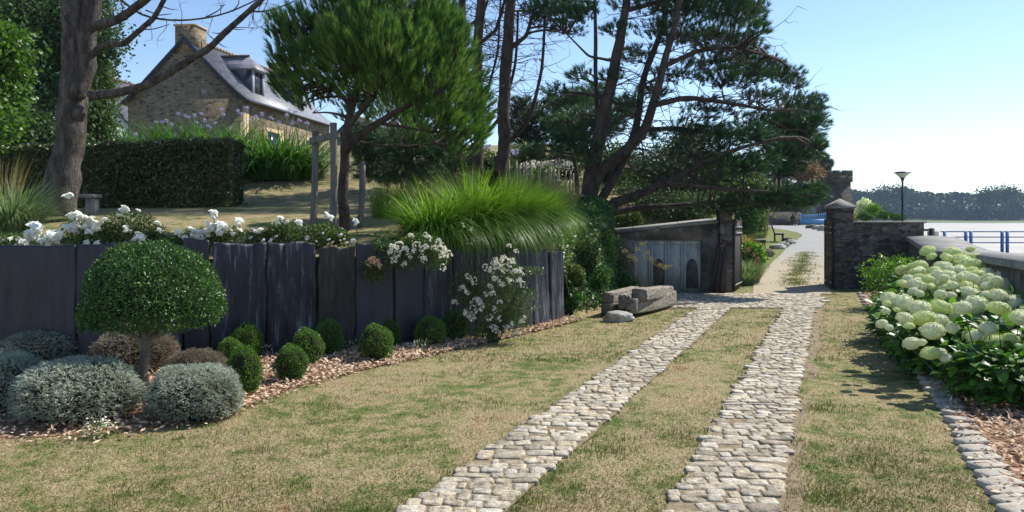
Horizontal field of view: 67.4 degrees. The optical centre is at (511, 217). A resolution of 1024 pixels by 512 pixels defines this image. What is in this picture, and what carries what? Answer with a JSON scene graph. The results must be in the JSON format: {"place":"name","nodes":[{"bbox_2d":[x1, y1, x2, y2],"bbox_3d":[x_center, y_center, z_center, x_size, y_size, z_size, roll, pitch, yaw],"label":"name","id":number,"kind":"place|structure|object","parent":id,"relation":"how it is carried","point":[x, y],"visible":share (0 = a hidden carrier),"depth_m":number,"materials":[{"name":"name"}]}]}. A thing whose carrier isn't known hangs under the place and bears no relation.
{"place":"outdoors","nodes":[
{"label":"outdoors","id":0,"kind":"place"},
{"bbox_2d":[2,145,751,316],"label":"terrace bank","id":1,"kind":"structure","parent":0,"point":[267,201],"depth_m":15.98,"materials":[{"name":"plant"}]},
{"bbox_2d":[0,3,58,153],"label":"maple","id":2,"kind":"object","parent":1,"relation":"on","point":[15,47],"visible":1,"depth_m":16.53,"materials":[{"name":"green plant"}]},
{"bbox_2d":[0,221,63,245],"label":"white rose bush","id":3,"kind":"object","parent":1,"relation":"on","point":[32,235],"visible":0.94,"depth_m":9.41,"materials":[{"name":"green plant"}]},
{"bbox_2d":[0,167,89,236],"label":"pale miscanthus","id":4,"kind":"object","parent":1,"relation":"on","point":[15,216],"visible":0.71,"depth_m":10.97,"materials":[{"name":"green plant"}]},
{"bbox_2d":[0,105,101,146],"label":"dark shrub tree","id":5,"kind":"object","parent":1,"relation":"on","point":[43,129],"visible":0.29,"depth_m":20.32,"materials":[{"name":"green plant"}]},
{"bbox_2d":[0,0,145,136],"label":"dark leafy tree","id":6,"kind":"object","parent":1,"relation":"on","point":[43,17],"visible":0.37,"depth_m":23.04,"materials":[{"name":"green plant"}]},
{"bbox_2d":[59,192,113,244],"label":"white rose bush","id":7,"kind":"object","parent":1,"relation":"on","point":[87,227],"visible":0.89,"depth_m":9.60,"materials":[{"name":"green plant"}]},
{"bbox_2d":[86,57,132,142],"bbox_3d":[-14.070,-4.047,26.122,2.439,3.983,2.316,0,0,0],"label":"dark leafy tree","id":8,"kind":"object","parent":1,"relation":"on","point":[108,110],"visible":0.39,"depth_m":25.90,"materials":[{"name":"green plant"}]},
{"bbox_2d":[0,134,246,207],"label":"clipped hedge","id":9,"kind":"object","parent":1,"relation":"on","point":[196,172],"visible":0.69,"depth_m":17.92,"materials":[{"name":"green plant"}]},
{"bbox_2d":[93,205,171,243],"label":"white rose bush","id":10,"kind":"object","parent":1,"relation":"on","point":[140,232],"visible":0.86,"depth_m":9.78,"materials":[{"name":"green plant"}]},
{"bbox_2d":[39,0,295,215],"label":"old pine","id":11,"kind":"object","parent":1,"relation":"on","point":[82,22],"visible":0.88,"depth_m":13.75,"materials":[{"name":"grey plant"}]},
{"bbox_2d":[162,209,249,253],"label":"white rose bush","id":12,"kind":"object","parent":1,"relation":"on","point":[218,229],"visible":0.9,"depth_m":9.66,"materials":[{"name":"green plant"}]},
{"bbox_2d":[119,23,331,144],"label":"stone house","id":13,"kind":"structure","parent":1,"relation":"on","point":[212,82],"depth_m":40.71,"materials":[{"name":"stone"}]},
{"bbox_2d":[197,108,328,179],"bbox_3d":[-7.431,-2.229,23.158,4.452,2.223,4.440,0,0,0],"label":"agapanthus","id":14,"kind":"object","parent":1,"relation":"on","point":[264,173],"visible":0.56,"depth_m":22.48,"materials":[{"name":"green plant"}]},
{"bbox_2d":[237,216,302,243],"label":"white rose bush","id":15,"kind":"object","parent":1,"relation":"on","point":[268,234],"visible":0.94,"depth_m":10.04,"materials":[{"name":"green plant"}]},
{"bbox_2d":[229,113,342,179],"bbox_3d":[-6.753,-2.141,23.268,4.594,2.046,4.682,0,0,0],"label":"agapanthus","id":16,"kind":"object","parent":1,"relation":"on","point":[283,173],"visible":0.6,"depth_m":22.41,"materials":[{"name":"green plant"}]},
{"bbox_2d":[248,120,351,178],"bbox_3d":[-6.371,-2.064,23.465,4.345,1.822,4.332,0,0,21],"label":"agapanthus","id":17,"kind":"object","parent":1,"relation":"on","point":[308,173],"visible":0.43,"depth_m":22.78,"materials":[{"name":"green plant"}]},
{"bbox_2d":[289,212,358,249],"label":"white rose bush","id":18,"kind":"object","parent":1,"relation":"on","point":[334,237],"visible":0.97,"depth_m":10.23,"materials":[{"name":"green plant"}]},
{"bbox_2d":[309,122,365,230],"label":"tree stakes","id":19,"kind":"object","parent":1,"relation":"on","point":[316,138],"visible":0.92,"depth_m":12.55,"materials":[{"name":"grey wood"}]},
{"bbox_2d":[261,0,501,230],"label":"round pine","id":20,"kind":"object","parent":1,"relation":"on","point":[376,51],"visible":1,"depth_m":12.24,"materials":[{"name":"green plant"}]},
{"bbox_2d":[330,1,471,186],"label":"broad pine","id":21,"kind":"object","parent":1,"relation":"on","point":[433,173],"visible":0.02,"depth_m":20.77,"materials":[{"name":"green plant"}]},
{"bbox_2d":[337,117,464,191],"bbox_3d":[-2.044,-1.179,14.153,2.561,1.492,1.664,0,0,0],"label":"pine","id":22,"kind":"object","parent":1,"relation":"on","point":[430,153],"visible":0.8,"depth_m":14.12,"materials":[{"name":"green plant"}]},
{"bbox_2d":[358,177,514,259],"bbox_3d":[-1.069,-0.020,10.985,2.437,1.228,2.402,0,0,0],"label":"miscanthus","id":23,"kind":"object","parent":1,"relation":"on","point":[412,223],"visible":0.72,"depth_m":10.52,"materials":[{"name":"green plant"}]},
{"bbox_2d":[391,161,556,259],"bbox_3d":[-0.558,-0.102,11.506,2.725,1.416,2.745,0,0,0],"label":"miscanthus","id":24,"kind":"object","parent":1,"relation":"on","point":[502,205],"visible":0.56,"depth_m":10.92,"materials":[{"name":"green plant"}]},
{"bbox_2d":[421,0,542,164],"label":"bare pine","id":25,"kind":"object","parent":1,"relation":"on","point":[463,5],"visible":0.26,"depth_m":21.00,"materials":[{"name":"brown plant"}]},
{"bbox_2d":[422,0,559,176],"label":"bare pine","id":26,"kind":"object","parent":1,"relation":"on","point":[478,157],"visible":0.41,"depth_m":19.94,"materials":[{"name":"brown plant"}]},
{"bbox_2d":[448,169,580,252],"bbox_3d":[-0.105,-0.124,12.101,2.573,1.351,2.490,0,0,0],"label":"miscanthus","id":27,"kind":"object","parent":1,"relation":"on","point":[537,204],"visible":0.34,"depth_m":11.61,"materials":[{"name":"green plant"}]},
{"bbox_2d":[461,0,589,176],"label":"bare pine","id":28,"kind":"object","parent":1,"relation":"on","point":[505,139],"visible":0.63,"depth_m":19.48,"materials":[{"name":"brown plant"}]},
{"bbox_2d":[503,160,573,196],"bbox_3d":[0.648,-0.939,19.120,1.916,1.056,0.116,0,0,25],"label":"paling fence","id":29,"kind":"object","parent":1,"relation":"on","point":[549,173],"visible":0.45,"depth_m":19.09,"materials":[{"name":"wood"}]},
{"bbox_2d":[509,90,577,149],"bbox_3d":[1.172,-3.451,29.811,3.466,3.215,4.251,0,0,0],"label":"dark pine","id":30,"kind":"object","parent":1,"relation":"on","point":[530,133],"visible":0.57,"depth_m":28.84,"materials":[{"name":"green plant"}]},
{"bbox_2d":[494,179,592,238],"bbox_3d":[0.334,-0.142,12.891,2.130,1.101,2.233,0,0,0],"label":"miscanthus","id":31,"kind":"object","parent":1,"relation":"on","point":[561,206],"visible":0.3,"depth_m":12.52,"materials":[{"name":"green plant"}]},
{"bbox_2d":[551,194,620,310],"bbox_3d":[1.542,0.521,15.496,1.714,2.273,5.532,0,0,0],"label":"ivy ground cover","id":32,"kind":"object","parent":1,"relation":"on","point":[597,208],"visible":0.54,"depth_m":14.82,"materials":[{"name":"green plant"}]},
{"bbox_2d":[573,238,602,271],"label":"bank bush","id":33,"kind":"object","parent":1,"relation":"on","point":[591,254],"visible":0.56,"depth_m":14.04,"materials":[{"name":"green plant"}]},
{"bbox_2d":[549,78,643,166],"bbox_3d":[3.107,-3.502,27.711,2.889,3.640,3.782,0,0,26],"label":"dark pine","id":34,"kind":"object","parent":1,"relation":"on","point":[587,122],"visible":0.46,"depth_m":27.50,"materials":[{"name":"green plant"}]},
{"bbox_2d":[585,259,615,292],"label":"bank bush","id":35,"kind":"object","parent":1,"relation":"on","point":[600,280],"visible":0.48,"depth_m":14.13,"materials":[{"name":"green plant"}]},
{"bbox_2d":[583,136,686,194],"bbox_3d":[3.900,-1.141,24.348,3.737,3.151,3.300,0,0,0],"label":"leafy tree","id":36,"kind":"object","parent":1,"relation":"on","point":[639,179],"visible":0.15,"depth_m":24.16,"materials":[{"name":"green plant"}]},
{"bbox_2d":[580,176,747,220],"bbox_3d":[4.131,-0.412,21.929,5.498,1.608,3.125,0,0,0],"label":"dark thicket","id":37,"kind":"object","parent":1,"relation":"on","point":[660,199],"visible":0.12,"depth_m":21.47,"materials":[{"name":"green plant"}]},
{"bbox_2d":[519,0,844,245],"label":"spreading pine","id":38,"kind":"object","parent":1,"relation":"on","point":[746,52],"visible":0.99,"depth_m":17.74,"materials":[{"name":"green plant"}]},
{"bbox_2d":[645,114,744,206],"bbox_3d":[5.662,-1.466,25.080,3.776,3.640,3.425,0,0,0],"label":"leafy tree","id":39,"kind":"object","parent":1,"relation":"on","point":[688,165],"visible":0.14,"depth_m":24.58,"materials":[{"name":"green plant"}]},
{"bbox_2d":[707,147,785,223],"bbox_3d":[8.056,-1.065,27.722,3.250,3.114,3.312,0,0,0],"label":"leafy tree","id":40,"kind":"object","parent":1,"relation":"on","point":[749,182],"visible":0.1,"depth_m":27.08,"materials":[{"name":"green plant"}]},
{"bbox_2d":[735,204,762,234],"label":"bank bush","id":41,"kind":"object","parent":1,"relation":"on","point":[749,218],"visible":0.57,"depth_m":26.78,"materials":[{"name":"green plant"}]},
{"bbox_2d":[742,241,769,267],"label":"pink hydrangea","id":42,"kind":"object","parent":1,"relation":"on","point":[755,251],"visible":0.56,"depth_m":23.74,"materials":[{"name":"green plant"}]},
{"bbox_2d":[365,184,412,218],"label":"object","id":43,"kind":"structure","parent":0,"point":[378,206],"depth_m":14.24,"materials":[{"name":"green plant"}]},
{"bbox_2d":[0,228,997,511],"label":"ground","id":44,"kind":"structure","parent":0,"point":[564,372],"depth_m":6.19,"materials":[{"name":"green plant"}]},
{"bbox_2d":[0,313,583,445],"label":"chip bed","id":45,"kind":"object","parent":44,"relation":"on","point":[57,428],"visible":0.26,"depth_m":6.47,"materials":[{"name":"brown wood"}]},
{"bbox_2d":[0,347,45,414],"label":"lavender mound","id":46,"kind":"object","parent":45,"relation":"on","point":[13,363],"visible":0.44,"depth_m":6.67,"materials":[{"name":"plant"}]},
{"bbox_2d":[0,245,77,356],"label":"slate slab","id":47,"kind":"structure","parent":45,"relation":"on","point":[38,288],"depth_m":9.00,"materials":[{"name":"grey stone"}]},
{"bbox_2d":[0,328,77,361],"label":"lavender mound","id":48,"kind":"object","parent":45,"relation":"on","point":[46,346],"visible":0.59,"depth_m":8.85,"materials":[{"name":"plant"}]},
{"bbox_2d":[4,354,147,426],"bbox_3d":[-3.703,1.475,6.579,1.182,0.589,1.103,0,0,0],"label":"lavender mound","id":49,"kind":"object","parent":45,"relation":"on","point":[79,390],"visible":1,"depth_m":6.31,"materials":[{"name":"grey plant"}]},
{"bbox_2d":[76,243,128,358],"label":"slate slab","id":50,"kind":"structure","parent":45,"relation":"on","point":[87,255],"depth_m":9.06,"materials":[{"name":"grey stone"}]},
{"bbox_2d":[86,322,181,372],"bbox_3d":[-4.153,1.462,8.464,0.936,0.642,0.934,0,0,0],"label":"lavender mound","id":51,"kind":"object","parent":45,"relation":"on","point":[127,348],"visible":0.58,"depth_m":8.23,"materials":[{"name":"brown plant"}]},
{"bbox_2d":[73,239,228,391],"bbox_3d":[-3.435,1.013,7.361,1.348,1.653,1.388,0,0,-30],"label":"topiary tree","id":52,"kind":"object","parent":45,"relation":"on","point":[146,286],"visible":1,"depth_m":6.99,"materials":[{"name":"green plant"}]},
{"bbox_2d":[139,362,246,423],"bbox_3d":[-2.727,1.496,6.579,0.899,0.535,0.878,0,0,0],"label":"lavender mound","id":53,"kind":"object","parent":45,"relation":"on","point":[192,392],"visible":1,"depth_m":6.36,"materials":[{"name":"grey plant"}]},
{"bbox_2d":[160,347,226,375],"bbox_3d":[-3.192,1.533,7.797,0.706,0.453,0.654,0,0,0],"label":"lavender mound","id":54,"kind":"object","parent":45,"relation":"on","point":[198,355],"visible":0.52,"depth_m":7.70,"materials":[{"name":"brown plant"}]},
{"bbox_2d":[183,238,209,349],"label":"slate slab","id":55,"kind":"structure","parent":45,"relation":"on","point":[197,338],"depth_m":9.21,"materials":[{"name":"grey stone"}]},
{"bbox_2d":[211,242,266,354],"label":"slate slab","id":56,"kind":"structure","parent":45,"relation":"on","point":[240,268],"depth_m":9.35,"materials":[{"name":"grey stone"}]},
{"bbox_2d":[225,342,263,393],"bbox_3d":[-2.566,1.434,7.329,0.338,0.512,0.347,0,0,26],"label":"box ball","id":57,"kind":"object","parent":45,"relation":"on","point":[246,364],"visible":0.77,"depth_m":7.25,"materials":[{"name":"green plant"}]},
{"bbox_2d":[229,322,263,354],"bbox_3d":[-3.203,1.473,9.267,0.412,0.428,0.418,0,0,0],"label":"box ball","id":58,"kind":"object","parent":45,"relation":"on","point":[248,334],"visible":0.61,"depth_m":9.16,"materials":[{"name":"green plant"}]},
{"bbox_2d":[271,342,309,380],"bbox_3d":[-2.296,1.491,7.988,0.363,0.402,0.364,0,0,0],"label":"box ball","id":59,"kind":"object","parent":45,"relation":"on","point":[293,362],"visible":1,"depth_m":7.88,"materials":[{"name":"green plant"}]},
{"bbox_2d":[266,241,316,353],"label":"slate slab","id":60,"kind":"structure","parent":45,"relation":"on","point":[291,285],"depth_m":9.55,"materials":[{"name":"grey stone"}]},
{"bbox_2d":[287,325,325,364],"bbox_3d":[-2.359,1.464,8.805,0.404,0.455,0.393,0,0,15],"label":"box ball","id":61,"kind":"object","parent":45,"relation":"on","point":[309,342],"visible":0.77,"depth_m":8.70,"materials":[{"name":"green plant"}]},
{"bbox_2d":[315,318,344,354],"bbox_3d":[-2.281,1.466,9.509,0.404,0.442,0.370,0,0,0],"label":"box ball","id":62,"kind":"object","parent":45,"relation":"on","point":[331,335],"visible":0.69,"depth_m":9.42,"materials":[{"name":"green plant"}]},
{"bbox_2d":[317,246,354,349],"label":"slate slab","id":63,"kind":"structure","parent":45,"relation":"on","point":[336,280],"depth_m":9.76,"materials":[{"name":"grey stone"}]},
{"bbox_2d":[355,242,393,348],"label":"slate slab","id":64,"kind":"structure","parent":45,"relation":"on","point":[373,302],"depth_m":9.92,"materials":[{"name":"grey stone"}]},
{"bbox_2d":[358,256,386,284],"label":"white rose bush","id":65,"kind":"object","parent":64,"relation":"on","point":[372,262],"visible":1,"depth_m":9.82,"materials":[{"name":"green plant"}]},
{"bbox_2d":[372,232,452,272],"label":"white rose bush","id":66,"kind":"object","parent":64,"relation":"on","point":[407,249],"visible":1,"depth_m":9.82,"materials":[{"name":"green plant"}]},
{"bbox_2d":[357,322,394,358],"bbox_3d":[-1.601,1.463,9.110,0.413,0.446,0.452,0,0,-42],"label":"box ball","id":67,"kind":"object","parent":45,"relation":"on","point":[377,339],"visible":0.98,"depth_m":8.99,"materials":[{"name":"green plant"}]},
{"bbox_2d":[394,250,423,345],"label":"slate slab","id":68,"kind":"structure","parent":45,"relation":"on","point":[409,300],"depth_m":10.13,"materials":[{"name":"grey stone"}]},
{"bbox_2d":[413,315,446,344],"bbox_3d":[-1.057,1.481,10.094,0.471,0.412,0.430,0,0,25],"label":"box ball","id":69,"kind":"object","parent":45,"relation":"on","point":[433,329],"visible":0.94,"depth_m":9.96,"materials":[{"name":"green plant"}]},
{"bbox_2d":[424,245,452,339],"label":"slate slab","id":70,"kind":"structure","parent":45,"relation":"on","point":[437,299],"depth_m":10.43,"materials":[{"name":"grey stone"}]},
{"bbox_2d":[443,309,468,340],"bbox_3d":[-0.798,1.470,10.549,0.373,0.444,0.384,0,0,35],"label":"box ball","id":71,"kind":"object","parent":45,"relation":"on","point":[456,325],"visible":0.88,"depth_m":10.44,"materials":[{"name":"green plant"}]},
{"bbox_2d":[452,245,474,335],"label":"slate slab","id":72,"kind":"structure","parent":45,"relation":"on","point":[456,266],"depth_m":10.72,"materials":[{"name":"grey stone"}]},
{"bbox_2d":[474,247,504,334],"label":"slate slab","id":73,"kind":"structure","parent":45,"relation":"on","point":[480,259],"depth_m":11.01,"materials":[{"name":"grey stone"}]},
{"bbox_2d":[448,223,543,342],"bbox_3d":[-0.227,0.891,10.436,1.391,1.653,0.494,0,0,0],"label":"climbing rose","id":74,"kind":"object","parent":45,"relation":"on","point":[491,332],"visible":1,"depth_m":10.41,"materials":[{"name":"green plant"}]},
{"bbox_2d":[504,250,533,328],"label":"slate slab","id":75,"kind":"structure","parent":45,"relation":"on","point":[524,260],"depth_m":11.50,"materials":[{"name":"grey stone"}]},
{"bbox_2d":[533,249,550,324],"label":"slate slab","id":76,"kind":"structure","parent":45,"relation":"on","point":[542,315],"depth_m":11.96,"materials":[{"name":"grey stone"}]},
{"bbox_2d":[548,251,563,319],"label":"slate slab","id":77,"kind":"structure","parent":45,"relation":"on","point":[556,275],"depth_m":12.45,"materials":[{"name":"grey stone"}]},
{"bbox_2d":[210,257,894,362],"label":"lawn grass","id":78,"kind":"structure","parent":44,"relation":"on","point":[676,310],"depth_m":10.27,"materials":[{"name":"plant"}]},
{"bbox_2d":[783,309,823,511],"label":"bare earth","id":79,"kind":"structure","parent":78,"relation":"on","point":[812,368],"depth_m":5.79,"materials":[{"name":"soil"}]},
{"bbox_2d":[396,292,831,511],"bbox_3d":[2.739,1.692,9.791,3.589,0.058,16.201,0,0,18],"label":"cobbled track","id":80,"kind":"structure","parent":44,"relation":"on","point":[795,305],"depth_m":6.22,"materials":[{"name":"stone"}]},
{"bbox_2d":[709,237,727,292],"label":"leaning planks","id":81,"kind":"object","parent":80,"relation":"on","point":[718,276],"visible":0.81,"depth_m":17.33,"materials":[{"name":"grey wood"}]},
{"bbox_2d":[626,290,676,313],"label":"weathered beam","id":82,"kind":"structure","parent":44,"relation":"on","point":[635,305],"depth_m":13.39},
{"bbox_2d":[632,285,672,300],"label":"weathered beam","id":83,"kind":"structure","parent":82,"relation":"on","point":[651,293],"depth_m":13.38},
{"bbox_2d":[615,219,718,291],"bbox_3d":[3.635,0.889,18.670,2.710,1.722,2.260,0,0,0],"label":"lean to shed","id":84,"kind":"object","parent":44,"relation":"on","point":[687,251],"visible":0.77,"depth_m":17.64,"materials":[{"name":"concrete"}]},
{"bbox_2d":[634,240,649,286],"bbox_3d":[2.995,1.110,17.670,0.370,1.180,0.060,0,0,0],"label":"door leaf","id":85,"kind":"structure","parent":84,"relation":"in","point":[646,274],"depth_m":17.66,"materials":[{"name":"paint"}]},
{"bbox_2d":[650,240,666,286],"bbox_3d":[3.373,1.110,17.670,0.365,1.180,0.060,0,0,0],"label":"door leaf","id":86,"kind":"structure","parent":84,"relation":"in","point":[658,248],"depth_m":17.65,"materials":[{"name":"paint"}]},
{"bbox_2d":[667,240,682,291],"bbox_3d":[3.750,1.110,17.670,0.370,1.180,0.060,0,0,0],"label":"door leaf","id":87,"kind":"structure","parent":84,"relation":"in","point":[674,247],"depth_m":17.66,"materials":[{"name":"paint"}]},
{"bbox_2d":[683,240,700,291],"bbox_3d":[4.137,1.110,17.670,0.385,1.180,0.060,0,0,0],"label":"door leaf","id":88,"kind":"structure","parent":84,"relation":"in","point":[691,248],"depth_m":17.65,"materials":[{"name":"paint"}]},
{"bbox_2d":[715,207,731,292],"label":"gate pier","id":89,"kind":"structure","parent":44,"relation":"on","point":[725,227],"depth_m":17.40,"materials":[{"name":"stone"}]},
{"bbox_2d":[732,219,741,290],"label":"garden gate","id":90,"kind":"structure","parent":44,"relation":"on","point":[737,255],"depth_m":17.79,"materials":[{"name":"grey wood"}]},
{"bbox_2d":[816,170,855,218],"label":"stone tower","id":91,"kind":"structure","parent":44,"relation":"on","point":[839,181],"depth_m":95.00,"materials":[{"name":"grey stone"}]},
{"bbox_2d":[824,199,855,288],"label":"gate pier","id":92,"kind":"structure","parent":44,"relation":"on","point":[840,212],"depth_m":18.20,"materials":[{"name":"stone"}]},
{"bbox_2d":[854,221,926,288],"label":"garden wall","id":93,"kind":"structure","parent":44,"relation":"on","point":[883,238],"depth_m":18.32,"materials":[{"name":"stone"}]},
{"bbox_2d":[859,291,1023,509],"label":"chip bed","id":94,"kind":"object","parent":44,"relation":"on","point":[998,439],"visible":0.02,"depth_m":6.17,"materials":[{"name":"brown wood"}]},
{"bbox_2d":[855,253,918,299],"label":"green shrub","id":95,"kind":"object","parent":94,"relation":"on","point":[884,271],"visible":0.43,"depth_m":14.27,"materials":[{"name":"green plant"}]},
{"bbox_2d":[860,266,939,336],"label":"hydrangea bush","id":96,"kind":"object","parent":94,"relation":"on","point":[918,271],"visible":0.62,"depth_m":10.42,"materials":[{"name":"green plant"}]},
{"bbox_2d":[867,275,977,355],"bbox_3d":[4.920,1.199,9.178,1.326,1.004,1.341,0,0,0],"label":"hydrangea bush","id":97,"kind":"object","parent":94,"relation":"on","point":[917,287],"visible":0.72,"depth_m":9.27,"materials":[{"name":"green plant"}]},
{"bbox_2d":[875,293,977,379],"bbox_3d":[4.435,1.309,8.161,1.483,0.917,1.213,0,0,0],"label":"hydrangea bush","id":98,"kind":"object","parent":94,"relation":"on","point":[908,324],"visible":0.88,"depth_m":8.13,"materials":[{"name":"green plant"}]},
{"bbox_2d":[880,245,985,297],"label":"hydrangea bush","id":99,"kind":"object","parent":94,"relation":"on","point":[956,257],"visible":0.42,"depth_m":11.14,"materials":[{"name":"green plant"}]},
{"bbox_2d":[884,301,1023,409],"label":"hydrangea bush","id":100,"kind":"object","parent":94,"relation":"on","point":[978,374],"visible":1,"depth_m":7.11,"materials":[{"name":"green plant"}]},
{"bbox_2d":[899,265,1010,301],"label":"hydrangea bush","id":101,"kind":"object","parent":94,"relation":"on","point":[958,274],"visible":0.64,"depth_m":9.74,"materials":[{"name":"green plant"}]},
{"bbox_2d":[925,306,1023,388],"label":"hydrangea bush","id":102,"kind":"object","parent":94,"relation":"on","point":[1007,325],"visible":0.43,"depth_m":7.76,"materials":[{"name":"green plant"}]},
{"bbox_2d":[944,273,1023,347],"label":"hydrangea bush","id":103,"kind":"object","parent":94,"relation":"on","point":[976,300],"visible":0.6,"depth_m":8.58,"materials":[{"name":"white plant"}]},
{"bbox_2d":[905,236,1023,301],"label":"sea wall","id":104,"kind":"structure","parent":44,"relation":"on","point":[1010,266],"depth_m":12.74,"materials":[{"name":"grey concrete"}]},
{"bbox_2d":[50,0,1023,204],"label":"sky","id":105,"kind":"structure","parent":0,"point":[932,90],"materials":[{"name":"blue"}]},
{"bbox_2d":[753,225,831,293],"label":"path","id":106,"kind":"structure","parent":0,"point":[811,240],"depth_m":23.76,"materials":[{"name":"beige gravel"}]},
{"bbox_2d":[807,216,1023,220],"bbox_3d":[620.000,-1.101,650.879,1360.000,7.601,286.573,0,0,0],"label":"headland","id":107,"kind":"structure","parent":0,"point":[941,219],"depth_m":533.42,"materials":[{"name":"green plant"}]},
{"bbox_2d":[802,186,1023,220],"bbox_3d":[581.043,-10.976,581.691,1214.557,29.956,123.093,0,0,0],"label":"wood","id":108,"kind":"object","parent":107,"relation":"on","point":[930,205],"visible":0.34,"depth_m":537.80,"materials":[{"name":"green plant"}]},
{"bbox_2d":[924,223,1023,252],"bbox_3d":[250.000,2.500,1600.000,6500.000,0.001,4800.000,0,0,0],"label":"water","id":109,"kind":"structure","parent":0,"point":[1013,247],"depth_m":128.86,"materials":[{"name":"liquid"}]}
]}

